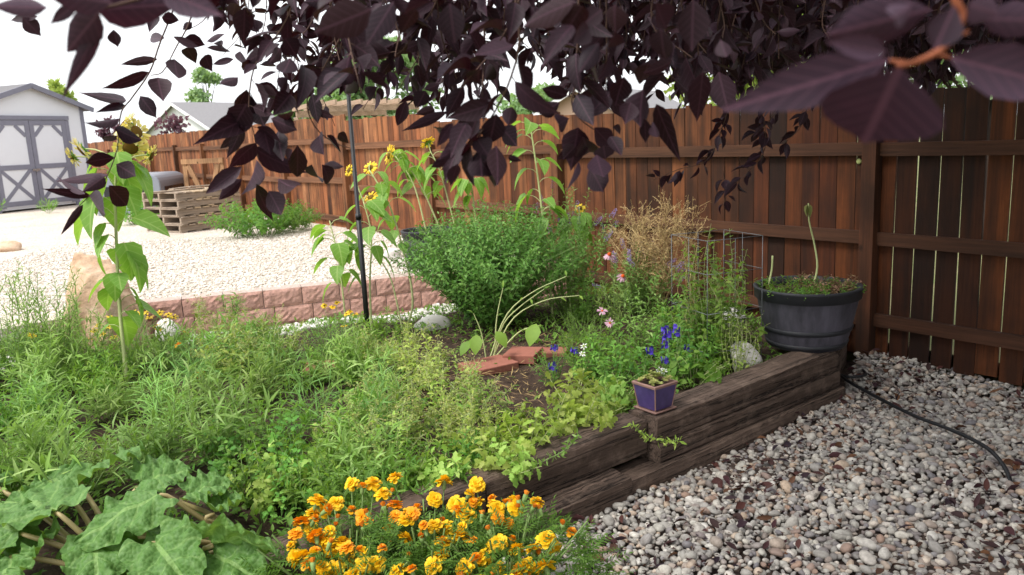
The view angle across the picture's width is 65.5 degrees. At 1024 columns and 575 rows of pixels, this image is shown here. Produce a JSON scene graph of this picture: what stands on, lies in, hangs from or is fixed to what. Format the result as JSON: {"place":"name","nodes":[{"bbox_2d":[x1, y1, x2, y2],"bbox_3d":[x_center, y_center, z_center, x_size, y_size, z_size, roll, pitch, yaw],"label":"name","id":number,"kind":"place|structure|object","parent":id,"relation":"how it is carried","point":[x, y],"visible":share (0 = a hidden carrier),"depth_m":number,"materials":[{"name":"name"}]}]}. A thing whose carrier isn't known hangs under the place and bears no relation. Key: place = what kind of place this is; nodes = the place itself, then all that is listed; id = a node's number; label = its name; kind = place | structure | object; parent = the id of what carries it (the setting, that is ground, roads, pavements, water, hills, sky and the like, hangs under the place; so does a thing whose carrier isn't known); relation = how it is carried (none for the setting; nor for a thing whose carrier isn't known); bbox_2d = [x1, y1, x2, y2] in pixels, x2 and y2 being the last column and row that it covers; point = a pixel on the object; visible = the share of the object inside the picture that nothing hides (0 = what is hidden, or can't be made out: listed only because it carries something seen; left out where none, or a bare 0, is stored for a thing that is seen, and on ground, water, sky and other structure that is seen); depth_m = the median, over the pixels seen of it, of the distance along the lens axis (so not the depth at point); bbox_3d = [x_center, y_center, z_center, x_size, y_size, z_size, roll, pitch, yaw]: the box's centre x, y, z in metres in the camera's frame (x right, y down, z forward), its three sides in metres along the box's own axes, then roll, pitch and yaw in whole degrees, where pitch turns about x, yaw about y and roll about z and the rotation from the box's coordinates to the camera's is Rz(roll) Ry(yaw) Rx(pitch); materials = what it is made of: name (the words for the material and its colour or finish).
{"place":"outdoors","nodes":[
{"label":"outdoors","id":0,"kind":"place"},
{"bbox_2d":[143,202,240,216],"bbox_3d":[-5.291,-1.305,13.216,1.020,0.123,1.160,5,13,36],"label":"wooden pallet","id":1,"kind":"object","parent":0,"point":[181,212],"visible":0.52,"depth_m":12.82,"materials":[{"name":"brown wood"}]},
{"bbox_2d":[142,195,240,208],"bbox_3d":[-5.292,-1.430,13.190,1.020,0.123,1.160,4,13,33],"label":"wooden pallet","id":2,"kind":"object","parent":1,"relation":"on","point":[185,203],"visible":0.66,"depth_m":12.85,"materials":[{"name":"brown wood"}]},
{"bbox_2d":[0,203,500,340],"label":"gravel yard","id":3,"kind":"structure","parent":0,"point":[34,230],"depth_m":12.23,"materials":[{"name":"gravel"}]},
{"bbox_2d":[0,83,93,213],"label":"garden shed","id":4,"kind":"structure","parent":3,"relation":"on","point":[40,127],"depth_m":20.11,"materials":[{"name":"wood"}]},
{"bbox_2d":[0,120,39,208],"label":"door","id":5,"kind":"structure","parent":4,"relation":"in","point":[18,181],"depth_m":19.61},
{"bbox_2d":[28,120,75,204],"bbox_3d":[-11.848,-3.222,20.494,0.080,2.112,1.159,1,11,20],"label":"door","id":6,"kind":"structure","parent":4,"relation":"in","point":[49,141],"depth_m":20.48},
{"bbox_2d":[63,252,151,350],"bbox_3d":[-3.273,0.409,6.395,0.608,1.397,0.608,4,13,33],"label":"boulder","id":7,"kind":"object","parent":3,"relation":"on","point":[92,271],"visible":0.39,"depth_m":6.17,"materials":[{"name":"stone"}]},
{"bbox_2d":[0,230,514,315],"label":"yard gravel stones","id":8,"kind":"object","parent":3,"relation":"on","point":[178,245],"visible":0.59,"depth_m":8.88,"materials":[{"name":"gravel"}]},
{"bbox_2d":[199,198,316,238],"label":"weed clump","id":9,"kind":"object","parent":3,"relation":"on","point":[245,224],"visible":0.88,"depth_m":11.29,"materials":[{"name":"green plant"}]},
{"bbox_2d":[0,292,841,574],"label":"bed soil","id":10,"kind":"structure","parent":0,"point":[532,377],"depth_m":4.81,"materials":[{"name":"soil"}]},
{"bbox_2d":[0,260,52,379],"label":"willowy plant","id":11,"kind":"object","parent":10,"relation":"on","point":[18,320],"visible":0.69,"depth_m":5.25,"materials":[{"name":"green plant"}]},
{"bbox_2d":[0,404,75,501],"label":"narrow leaved plant","id":12,"kind":"object","parent":10,"relation":"on","point":[4,445],"visible":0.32,"depth_m":3.32,"materials":[{"name":"green plant"}]},
{"bbox_2d":[0,333,78,399],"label":"narrow leaved plant","id":13,"kind":"object","parent":10,"relation":"on","point":[40,359],"visible":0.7,"depth_m":4.79,"materials":[{"name":"green plant"}]},
{"bbox_2d":[0,263,86,372],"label":"willowy plant","id":14,"kind":"object","parent":10,"relation":"on","point":[64,316],"visible":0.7,"depth_m":5.27,"materials":[{"name":"green plant"}]},
{"bbox_2d":[1,368,94,439],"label":"narrow leaved plant","id":15,"kind":"object","parent":10,"relation":"on","point":[50,413],"visible":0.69,"depth_m":4.23,"materials":[{"name":"green plant"}]},
{"bbox_2d":[2,396,96,462],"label":"narrow leaved plant","id":16,"kind":"object","parent":10,"relation":"on","point":[83,427],"visible":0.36,"depth_m":3.80,"materials":[{"name":"green plant"}]},
{"bbox_2d":[7,317,99,393],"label":"narrow leaved plant","id":17,"kind":"object","parent":10,"relation":"on","point":[71,356],"visible":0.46,"depth_m":5.08,"materials":[{"name":"green plant"}]},
{"bbox_2d":[0,402,124,524],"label":"narrow leaved plant","id":18,"kind":"object","parent":10,"relation":"on","point":[34,464],"visible":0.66,"depth_m":3.26,"materials":[{"name":"green plant"}]},
{"bbox_2d":[23,301,121,381],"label":"willowy plant","id":19,"kind":"object","parent":10,"relation":"on","point":[105,330],"visible":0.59,"depth_m":5.27,"materials":[{"name":"green plant"}]},
{"bbox_2d":[62,345,141,394],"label":"narrow leaved plant","id":20,"kind":"object","parent":10,"relation":"on","point":[71,376],"visible":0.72,"depth_m":4.95,"materials":[{"name":"green plant"}]},
{"bbox_2d":[73,364,147,425],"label":"narrow leaved plant","id":21,"kind":"object","parent":10,"relation":"on","point":[109,402],"visible":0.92,"depth_m":4.48,"materials":[{"name":"green plant"}]},
{"bbox_2d":[65,112,169,384],"bbox_3d":[-2.506,-0.236,5.091,0.531,1.726,0.445,3,12,28],"label":"sunflower","id":22,"kind":"object","parent":10,"relation":"on","point":[129,259],"visible":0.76,"depth_m":5.01,"materials":[{"name":"green plant"}]},
{"bbox_2d":[0,441,279,574],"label":"rhubarb","id":23,"kind":"object","parent":10,"relation":"on","point":[105,542],"visible":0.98,"depth_m":2.74,"materials":[{"name":"green plant"}]},
{"bbox_2d":[89,391,213,490],"bbox_3d":[-1.621,0.685,3.582,0.451,0.400,0.506,3,12,28],"label":"narrow leaved plant","id":24,"kind":"object","parent":10,"relation":"on","point":[126,434],"visible":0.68,"depth_m":3.54,"materials":[{"name":"green plant"}]},
{"bbox_2d":[110,314,196,379],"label":"narrow leaved plant","id":25,"kind":"object","parent":10,"relation":"on","point":[156,349],"visible":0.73,"depth_m":5.29,"materials":[{"name":"green plant"}]},
{"bbox_2d":[112,356,219,440],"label":"narrow leaved plant","id":26,"kind":"object","parent":10,"relation":"on","point":[156,397],"visible":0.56,"depth_m":4.02,"materials":[{"name":"green plant"}]},
{"bbox_2d":[156,357,239,423],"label":"narrow leaved plant","id":27,"kind":"object","parent":10,"relation":"on","point":[203,402],"visible":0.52,"depth_m":4.42,"materials":[{"name":"green plant"}]},
{"bbox_2d":[175,419,250,476],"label":"lobed leaf plant","id":28,"kind":"object","parent":10,"relation":"on","point":[215,465],"visible":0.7,"depth_m":3.58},
{"bbox_2d":[149,357,288,465],"bbox_3d":[-1.390,0.563,3.754,0.620,0.553,0.636,6,14,39],"label":"narrow leaved plant","id":29,"kind":"object","parent":10,"relation":"on","point":[235,417],"visible":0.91,"depth_m":3.70,"materials":[{"name":"green plant"}]},
{"bbox_2d":[188,316,260,378],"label":"seeding herb","id":30,"kind":"object","parent":10,"relation":"on","point":[234,332],"visible":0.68,"depth_m":5.09,"materials":[{"name":"green plant"}]},
{"bbox_2d":[194,309,272,369],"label":"narrow leaved plant","id":31,"kind":"object","parent":10,"relation":"on","point":[210,337],"visible":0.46,"depth_m":5.32,"materials":[{"name":"green plant"}]},
{"bbox_2d":[212,447,283,513],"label":"lobed leaf plant","id":32,"kind":"object","parent":10,"relation":"on","point":[243,476],"visible":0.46,"depth_m":3.24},
{"bbox_2d":[225,344,294,409],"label":"narrow leaved plant","id":33,"kind":"object","parent":10,"relation":"on","point":[254,376],"visible":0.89,"depth_m":4.57,"materials":[{"name":"green plant"}]},
{"bbox_2d":[226,450,308,514],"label":"lobed leaf plant","id":34,"kind":"object","parent":10,"relation":"on","point":[266,484],"visible":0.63,"depth_m":3.16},
{"bbox_2d":[229,303,308,372],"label":"seeding herb","id":35,"kind":"object","parent":10,"relation":"on","point":[289,344],"visible":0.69,"depth_m":5.15,"materials":[{"name":"green plant"}]},
{"bbox_2d":[230,411,323,478],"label":"lobed leaf plant","id":36,"kind":"object","parent":10,"relation":"on","point":[272,437],"visible":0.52,"depth_m":3.40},
{"bbox_2d":[236,392,317,452],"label":"narrow leaved plant","id":37,"kind":"object","parent":10,"relation":"on","point":[283,420],"visible":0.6,"depth_m":3.90,"materials":[{"name":"green plant"}]},
{"bbox_2d":[262,446,334,523],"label":"lobed leaf plant","id":38,"kind":"object","parent":10,"relation":"on","point":[283,502],"visible":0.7,"depth_m":3.17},
{"bbox_2d":[248,427,363,514],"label":"narrow leaved plant","id":39,"kind":"object","parent":10,"relation":"on","point":[288,493],"visible":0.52,"depth_m":3.25,"materials":[{"name":"green plant"}]},
{"bbox_2d":[275,340,338,391],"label":"narrow leaved plant","id":40,"kind":"object","parent":10,"relation":"on","point":[312,371],"visible":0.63,"depth_m":4.95,"materials":[{"name":"green plant"}]},
{"bbox_2d":[269,350,356,432],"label":"narrow leaved plant","id":41,"kind":"object","parent":10,"relation":"on","point":[311,399],"visible":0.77,"depth_m":4.05,"materials":[{"name":"green plant"}]},
{"bbox_2d":[287,454,377,521],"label":"narrow leaved plant","id":42,"kind":"object","parent":10,"relation":"on","point":[346,495],"visible":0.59,"depth_m":3.08,"materials":[{"name":"green plant"}]},
{"bbox_2d":[310,216,360,335],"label":"sunflower","id":43,"kind":"object","parent":10,"relation":"on","point":[342,257],"visible":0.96,"depth_m":5.89,"materials":[{"name":"green plant"}]},
{"bbox_2d":[310,385,397,458],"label":"seeding herb","id":44,"kind":"object","parent":10,"relation":"on","point":[328,418],"visible":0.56,"depth_m":3.67,"materials":[{"name":"green plant"}]},
{"bbox_2d":[343,49,370,338],"bbox_3d":[-1.199,-0.713,5.558,0.258,2.766,0.041,-3,11,0],"label":"hanging pole","id":45,"kind":"object","parent":10,"relation":"on","point":[361,250],"visible":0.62,"depth_m":5.59,"materials":[{"name":"metal"}]},
{"bbox_2d":[308,401,412,499],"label":"narrow leaved plant","id":46,"kind":"object","parent":10,"relation":"on","point":[351,449],"visible":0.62,"depth_m":3.33,"materials":[{"name":"green plant"}]},
{"bbox_2d":[325,320,402,395],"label":"narrow leaved plant","id":47,"kind":"object","parent":10,"relation":"on","point":[346,362],"visible":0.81,"depth_m":4.74,"materials":[{"name":"green plant"}]},
{"bbox_2d":[344,164,396,330],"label":"sunflower","id":48,"kind":"object","parent":10,"relation":"on","point":[374,207],"visible":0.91,"depth_m":5.95,"materials":[{"name":"green plant"}]},
{"bbox_2d":[327,365,429,449],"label":"narrow leaved plant","id":49,"kind":"object","parent":10,"relation":"on","point":[364,402],"visible":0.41,"depth_m":3.84,"materials":[{"name":"green plant"}]},
{"bbox_2d":[351,161,415,324],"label":"sunflower","id":50,"kind":"object","parent":10,"relation":"on","point":[382,189],"visible":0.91,"depth_m":6.37,"materials":[{"name":"green plant"}]},
{"bbox_2d":[348,399,440,471],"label":"seeding herb","id":51,"kind":"object","parent":10,"relation":"on","point":[372,431],"visible":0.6,"depth_m":3.47,"materials":[{"name":"green plant"}]},
{"bbox_2d":[0,283,791,574],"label":"ground cover","id":52,"kind":"object","parent":10,"relation":"on","point":[289,518],"visible":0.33,"depth_m":4.90,"materials":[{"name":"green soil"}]},
{"bbox_2d":[373,369,440,450],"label":"seeding herb","id":53,"kind":"object","parent":10,"relation":"on","point":[416,416],"visible":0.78,"depth_m":3.82,"materials":[{"name":"green plant"}]},
{"bbox_2d":[381,321,458,390],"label":"seeding herb","id":54,"kind":"object","parent":10,"relation":"on","point":[401,354],"visible":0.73,"depth_m":4.68,"materials":[{"name":"green plant"}]},
{"bbox_2d":[369,429,476,500],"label":"narrow leaved plant","id":55,"kind":"object","parent":10,"relation":"on","point":[404,478],"visible":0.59,"depth_m":3.26,"materials":[{"name":"green plant"}]},
{"bbox_2d":[404,340,475,414],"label":"seeding herb","id":56,"kind":"object","parent":10,"relation":"on","point":[433,376],"visible":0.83,"depth_m":4.33,"materials":[{"name":"green plant"}]},
{"bbox_2d":[415,385,483,448],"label":"seeding herb","id":57,"kind":"object","parent":10,"relation":"on","point":[449,425],"visible":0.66,"depth_m":3.77,"materials":[{"name":"green plant"}]},
{"bbox_2d":[414,444,486,490],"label":"lobed leaf plant","id":58,"kind":"object","parent":10,"relation":"on","point":[448,470],"visible":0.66,"depth_m":3.27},
{"bbox_2d":[441,387,501,457],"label":"seeding herb","id":59,"kind":"object","parent":10,"relation":"on","point":[487,416],"visible":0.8,"depth_m":3.68,"materials":[{"name":"green plant"}]},
{"bbox_2d":[440,353,515,421],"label":"seeding herb","id":60,"kind":"object","parent":10,"relation":"on","point":[476,382],"visible":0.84,"depth_m":4.08,"materials":[{"name":"green plant"}]},
{"bbox_2d":[447,426,521,473],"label":"lobed leaf plant","id":61,"kind":"object","parent":10,"relation":"on","point":[484,465],"visible":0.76,"depth_m":3.38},
{"bbox_2d":[458,354,518,375],"bbox_3d":[-0.154,0.505,5.123,0.320,0.050,0.240,-9,12,-31],"label":"paver","id":62,"kind":"object","parent":10,"relation":"on","point":[490,365],"visible":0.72,"depth_m":5.08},
{"bbox_2d":[388,196,598,328],"bbox_3d":[-0.144,-0.186,6.213,1.640,1.038,1.648,-3,11,0],"label":"round bush","id":63,"kind":"object","parent":10,"relation":"on","point":[482,269],"visible":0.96,"depth_m":5.94,"materials":[{"name":"green plant"}]},
{"bbox_2d":[479,437,541,487],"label":"lobed leaf plant","id":64,"kind":"object","parent":10,"relation":"on","point":[520,470],"visible":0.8,"depth_m":3.37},
{"bbox_2d":[459,271,582,356],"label":"arching stalks","id":65,"kind":"object","parent":10,"relation":"on","point":[532,334],"visible":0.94,"depth_m":5.13,"materials":[{"name":"green plant"}]},
{"bbox_2d":[482,407,562,454],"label":"lobed leaf plant","id":66,"kind":"object","parent":10,"relation":"on","point":[507,419],"visible":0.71,"depth_m":3.65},
{"bbox_2d":[505,117,568,320],"bbox_3d":[0.209,-0.532,6.307,0.487,1.606,0.303,-3,11,0],"label":"sunflower","id":67,"kind":"object","parent":10,"relation":"on","point":[530,127],"visible":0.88,"depth_m":6.22,"materials":[{"name":"green plant"}]},
{"bbox_2d":[510,392,578,441],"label":"lobed leaf plant","id":68,"kind":"object","parent":10,"relation":"on","point":[565,427],"visible":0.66,"depth_m":3.81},
{"bbox_2d":[521,183,619,313],"bbox_3d":[0.442,-0.352,6.662,0.979,1.139,1.037,-3,11,0],"label":"butterfly bush","id":69,"kind":"object","parent":10,"relation":"on","point":[575,277],"visible":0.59,"depth_m":6.58,"materials":[{"name":"green plant"}]},
{"bbox_2d":[538,367,603,410],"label":"lobed leaf plant","id":70,"kind":"object","parent":10,"relation":"on","point":[577,390],"visible":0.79,"depth_m":4.18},
{"bbox_2d":[548,268,600,322],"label":"leafy herb","id":71,"kind":"object","parent":10,"relation":"on","point":[583,309],"visible":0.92,"depth_m":6.25,"materials":[{"name":"green plant"}]},
{"bbox_2d":[550,390,617,431],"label":"lobed leaf plant","id":72,"kind":"object","parent":10,"relation":"on","point":[608,419],"visible":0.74,"depth_m":3.83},
{"bbox_2d":[573,317,645,379],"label":"leafy herb","id":73,"kind":"object","parent":10,"relation":"on","point":[618,354],"visible":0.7,"depth_m":4.73,"materials":[{"name":"green plant"}]},
{"bbox_2d":[595,252,628,333],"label":"coneflower","id":74,"kind":"object","parent":10,"relation":"on","point":[618,277],"visible":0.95,"depth_m":5.79,"materials":[{"name":"green plant"}]},
{"bbox_2d":[594,369,636,412],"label":"lobed leaf plant","id":75,"kind":"object","parent":10,"relation":"on","point":[616,387],"visible":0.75,"depth_m":4.17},
{"bbox_2d":[607,280,668,358],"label":"leafy herb","id":76,"kind":"object","parent":10,"relation":"on","point":[644,330],"visible":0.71,"depth_m":5.16,"materials":[{"name":"green plant"}]},
{"bbox_2d":[591,238,686,315],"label":"butterfly bush","id":77,"kind":"object","parent":10,"relation":"on","point":[645,295],"visible":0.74,"depth_m":6.31,"materials":[{"name":"green plant"}]},
{"bbox_2d":[600,184,711,311],"bbox_3d":[1.181,-0.293,6.393,0.912,1.058,0.860,-3,11,0],"label":"dry seed plant","id":78,"kind":"object","parent":10,"relation":"on","point":[648,249],"visible":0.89,"depth_m":6.37,"materials":[{"name":"plant"}]},
{"bbox_2d":[656,346,727,388],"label":"broad leaf plant","id":79,"kind":"object","parent":10,"relation":"on","point":[684,369],"visible":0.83,"depth_m":4.47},
{"bbox_2d":[657,226,769,365],"bbox_3d":[1.268,0.046,4.968,0.711,0.892,0.612,-3,11,0],"label":"climbing vine","id":80,"kind":"object","parent":10,"relation":"on","point":[717,320],"visible":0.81,"depth_m":4.91,"materials":[{"name":"green plant"}]},
{"bbox_2d":[0,0,1017,142],"label":"sky","id":81,"kind":"structure","parent":0,"point":[25,57],"materials":[{"name":"white"}]},
{"bbox_2d":[502,350,1023,574],"bbox_3d":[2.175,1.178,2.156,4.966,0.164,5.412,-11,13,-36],"label":"river pebbles","id":82,"kind":"object","parent":0,"point":[887,547],"visible":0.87,"depth_m":3.62,"materials":[{"name":"gravel"}]},
{"bbox_2d":[235,476,465,574],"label":"marigold plant","id":83,"kind":"object","parent":82,"relation":"on","point":[328,546],"visible":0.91,"depth_m":2.65,"materials":[{"name":"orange plant"}]},
{"bbox_2d":[306,471,542,574],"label":"marigold plant","id":84,"kind":"object","parent":82,"relation":"on","point":[408,516],"visible":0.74,"depth_m":2.71,"materials":[{"name":"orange plant"}]},
{"bbox_2d":[368,468,632,574],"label":"timber","id":85,"kind":"object","parent":82,"relation":"on","point":[595,494],"visible":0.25,"depth_m":3.56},
{"bbox_2d":[265,472,485,574],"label":"timber","id":86,"kind":"object","parent":85,"relation":"on","point":[410,498],"visible":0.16,"depth_m":3.12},
{"bbox_2d":[470,412,646,518],"bbox_3d":[0.227,0.798,3.671,0.988,0.188,0.185,-11,14,-38],"label":"timber","id":87,"kind":"object","parent":85,"relation":"on","point":[591,452],"visible":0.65,"depth_m":3.64,"materials":[{"name":"wood"}]},
{"bbox_2d":[379,476,633,574],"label":"marigold plant","id":88,"kind":"object","parent":82,"relation":"on","point":[509,512],"visible":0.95,"depth_m":2.69,"materials":[{"name":"yellow plant"}]},
{"bbox_2d":[0,0,1023,234],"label":"purple leaf cherry","id":89,"kind":"object","parent":82,"relation":"on","point":[844,77],"visible":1,"depth_m":1.42,"materials":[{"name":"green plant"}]},
{"bbox_2d":[614,386,845,494],"bbox_3d":[1.250,0.821,4.385,1.942,0.158,0.189,-11,14,-38],"label":"timber","id":90,"kind":"object","parent":82,"relation":"on","point":[643,473],"visible":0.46,"depth_m":4.11,"materials":[{"name":"wood"}]},
{"bbox_2d":[640,369,839,462],"bbox_3d":[1.320,0.675,4.464,1.672,0.122,0.186,-11,14,-38],"label":"timber","id":91,"kind":"object","parent":90,"relation":"on","point":[721,426],"visible":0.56,"depth_m":4.29,"materials":[{"name":"wood"}]},
{"bbox_2d":[628,351,838,442],"bbox_3d":[1.291,0.560,4.447,1.662,0.144,0.206,-11,14,-38],"label":"timber","id":92,"kind":"object","parent":91,"relation":"on","point":[700,405],"visible":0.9,"depth_m":4.31,"materials":[{"name":"wood"}]},
{"bbox_2d":[632,375,677,414],"bbox_3d":[0.713,0.534,3.973,0.162,0.145,0.162,-10,13,-35],"label":"glazed pot","id":93,"kind":"object","parent":92,"relation":"on","point":[655,399],"visible":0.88,"depth_m":3.93,"materials":[{"name":"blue ceramic"}]},
{"bbox_2d":[753,275,863,352],"bbox_3d":[1.855,0.166,5.014,0.650,0.380,0.650,-3,11,0],"label":"barrel tub","id":94,"kind":"object","parent":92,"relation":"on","point":[821,322],"visible":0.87,"depth_m":4.79,"materials":[{"name":"plastic"}]},
{"bbox_2d":[752,274,866,298],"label":"wilting annuals","id":95,"kind":"object","parent":94,"relation":"on","point":[797,290],"visible":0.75,"depth_m":4.95,"materials":[{"name":"green plant"}]},
{"bbox_2d":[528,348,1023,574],"bbox_3d":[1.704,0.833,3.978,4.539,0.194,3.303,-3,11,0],"label":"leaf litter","id":96,"kind":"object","parent":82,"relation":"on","point":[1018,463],"visible":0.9,"depth_m":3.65,"materials":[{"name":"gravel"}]},
{"bbox_2d":[840,374,1014,490],"bbox_3d":[2.241,0.731,4.372,0.132,0.078,1.625,-3,11,-4],"label":"irrigation tube","id":97,"kind":"object","parent":82,"relation":"on","point":[995,455],"visible":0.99,"depth_m":4.24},
{"bbox_2d":[611,119,1023,468],"bbox_3d":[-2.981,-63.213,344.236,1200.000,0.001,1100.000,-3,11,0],"label":"ground","id":98,"kind":"structure","parent":0,"point":[850,356],"depth_m":5.45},
{"bbox_2d":[184,66,222,101],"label":"poplar tree","id":99,"kind":"object","parent":98,"relation":"on","point":[201,75],"visible":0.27,"depth_m":72.29,"materials":[{"name":"green plant"}]},
{"bbox_2d":[142,263,574,336],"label":"retaining wall","id":100,"kind":"structure","parent":98,"relation":"on","point":[303,301],"depth_m":7.20,"materials":[{"name":"stone"}]},
{"bbox_2d":[88,85,1023,385],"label":"wood fence","id":101,"kind":"object","parent":98,"relation":"on","point":[848,189],"visible":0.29,"depth_m":5.82,"materials":[{"name":"wood"}]},
{"bbox_2d":[857,139,1013,362],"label":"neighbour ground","id":102,"kind":"structure","parent":0,"point":[935,266],"depth_m":7.78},
{"bbox_2d":[142,102,302,136],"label":"neighbour house","id":103,"kind":"structure","parent":102,"relation":"on","point":[206,116],"depth_m":60.35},
{"bbox_2d":[292,98,419,120],"bbox_3d":[-3.599,-3.032,18.808,2.385,2.601,3.000,-8,12,-26],"label":"pergola","id":104,"kind":"object","parent":102,"relation":"on","point":[335,107],"visible":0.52,"depth_m":17.71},
{"bbox_2d":[308,35,443,119],"bbox_3d":[-6.696,-8.601,37.468,6.415,6.706,5.557,-11,14,-38],"label":"broadleaf tree","id":105,"kind":"object","parent":102,"relation":"on","point":[358,94],"visible":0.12,"depth_m":36.61,"materials":[{"name":"green plant"}]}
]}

